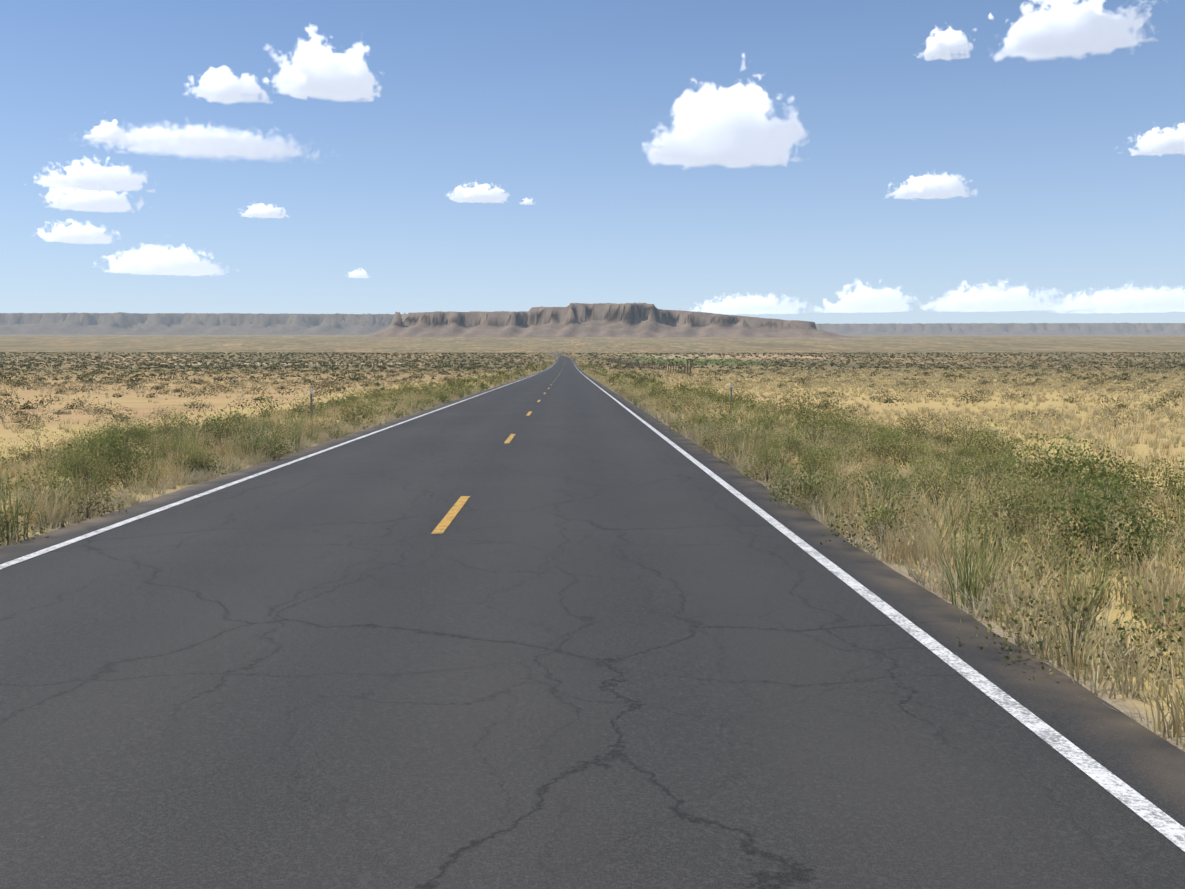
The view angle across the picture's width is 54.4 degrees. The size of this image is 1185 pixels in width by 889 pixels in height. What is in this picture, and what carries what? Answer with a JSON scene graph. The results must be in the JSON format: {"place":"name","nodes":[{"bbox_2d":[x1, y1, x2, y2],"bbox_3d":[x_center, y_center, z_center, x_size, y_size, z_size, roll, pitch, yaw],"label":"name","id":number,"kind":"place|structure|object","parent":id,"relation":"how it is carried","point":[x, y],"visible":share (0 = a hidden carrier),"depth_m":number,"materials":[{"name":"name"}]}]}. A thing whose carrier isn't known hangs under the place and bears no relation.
{"place":"outdoors","nodes":[
{"label":"outdoors","id":0,"kind":"place"},
{"bbox_2d":[0,312,406,334],"bbox_3d":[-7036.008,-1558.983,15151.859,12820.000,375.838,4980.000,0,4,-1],"label":"ridge","id":1,"kind":"structure","parent":0,"point":[118,323],"depth_m":13707.76,"materials":[{"name":"grey stone"}]},
{"bbox_2d":[0,353,1184,888],"bbox_3d":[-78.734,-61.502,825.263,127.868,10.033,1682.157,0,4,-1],"label":"road","id":2,"kind":"structure","parent":0,"point":[594,637],"depth_m":5.58,"materials":[{"name":"grey asphalt"}]},
{"bbox_2d":[0,355,557,568],"bbox_3d":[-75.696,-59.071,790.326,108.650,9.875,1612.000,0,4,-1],"label":"edge line","id":3,"kind":"object","parent":2,"relation":"on","point":[31,555],"visible":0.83,"depth_m":13.22,"materials":[{"name":"white paint"}]},
{"bbox_2d":[431,368,562,533],"bbox_3d":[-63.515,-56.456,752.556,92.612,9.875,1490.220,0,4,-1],"label":"dashes","id":4,"kind":"object","parent":2,"relation":"on","point":[446,521],"visible":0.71,"depth_m":12.31,"materials":[{"name":"yellow paint"}]},
{"bbox_2d":[556,353,1184,851],"bbox_3d":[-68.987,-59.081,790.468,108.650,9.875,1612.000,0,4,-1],"label":"edge line","id":5,"kind":"object","parent":2,"relation":"on","point":[1142,807],"visible":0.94,"depth_m":5.62,"materials":[{"name":"white paint"}]},
{"bbox_2d":[0,335,1184,750],"bbox_3d":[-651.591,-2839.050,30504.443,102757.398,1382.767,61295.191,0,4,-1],"label":"ground","id":6,"kind":"structure","parent":0,"point":[874,345],"depth_m":218.30,"materials":[{"name":"soil"}]},
{"bbox_2d":[310,388,312,417],"bbox_3d":[-8.359,-1.069,34.298,0.085,1.250,0.042,0,4,-1],"label":"delineator","id":7,"kind":"object","parent":6,"relation":"on","point":[311,399],"visible":0.81,"depth_m":34.28,"materials":[{"name":"white"}]},
{"bbox_2d":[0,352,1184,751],"bbox_3d":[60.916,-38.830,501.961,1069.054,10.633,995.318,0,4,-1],"label":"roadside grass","id":8,"kind":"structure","parent":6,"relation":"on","point":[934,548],"depth_m":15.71,"materials":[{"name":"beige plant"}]},
{"bbox_2d":[0,352,1184,693],"bbox_3d":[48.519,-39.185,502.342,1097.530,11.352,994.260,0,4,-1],"label":"desert shrubs","id":9,"kind":"object","parent":6,"relation":"on","point":[140,440],"visible":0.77,"depth_m":20.79,"materials":[{"name":"green plant"}]},
{"bbox_2d":[609,358,691,372],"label":"ranch fence","id":10,"kind":"object","parent":6,"relation":"on","point":[637,365],"visible":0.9,"depth_m":244.85,"materials":[{"name":"brown wood"}]},
{"bbox_2d":[0,0,1184,323],"label":"sky","id":11,"kind":"structure","parent":0,"point":[817,161],"materials":[{"name":"blue"}]},
{"bbox_2d":[365,303,857,337],"bbox_3d":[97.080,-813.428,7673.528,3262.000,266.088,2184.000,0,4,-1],"label":"mesa","id":12,"kind":"structure","parent":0,"point":[636,320],"depth_m":6938.52,"materials":[{"name":"stone"}]},
{"bbox_2d":[815,323,1184,335],"bbox_3d":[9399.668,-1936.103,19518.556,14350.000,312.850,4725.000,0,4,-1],"label":"ridge","id":13,"kind":"structure","parent":0,"point":[1178,329],"depth_m":17921.59,"materials":[{"name":"grey stone"}]}
]}

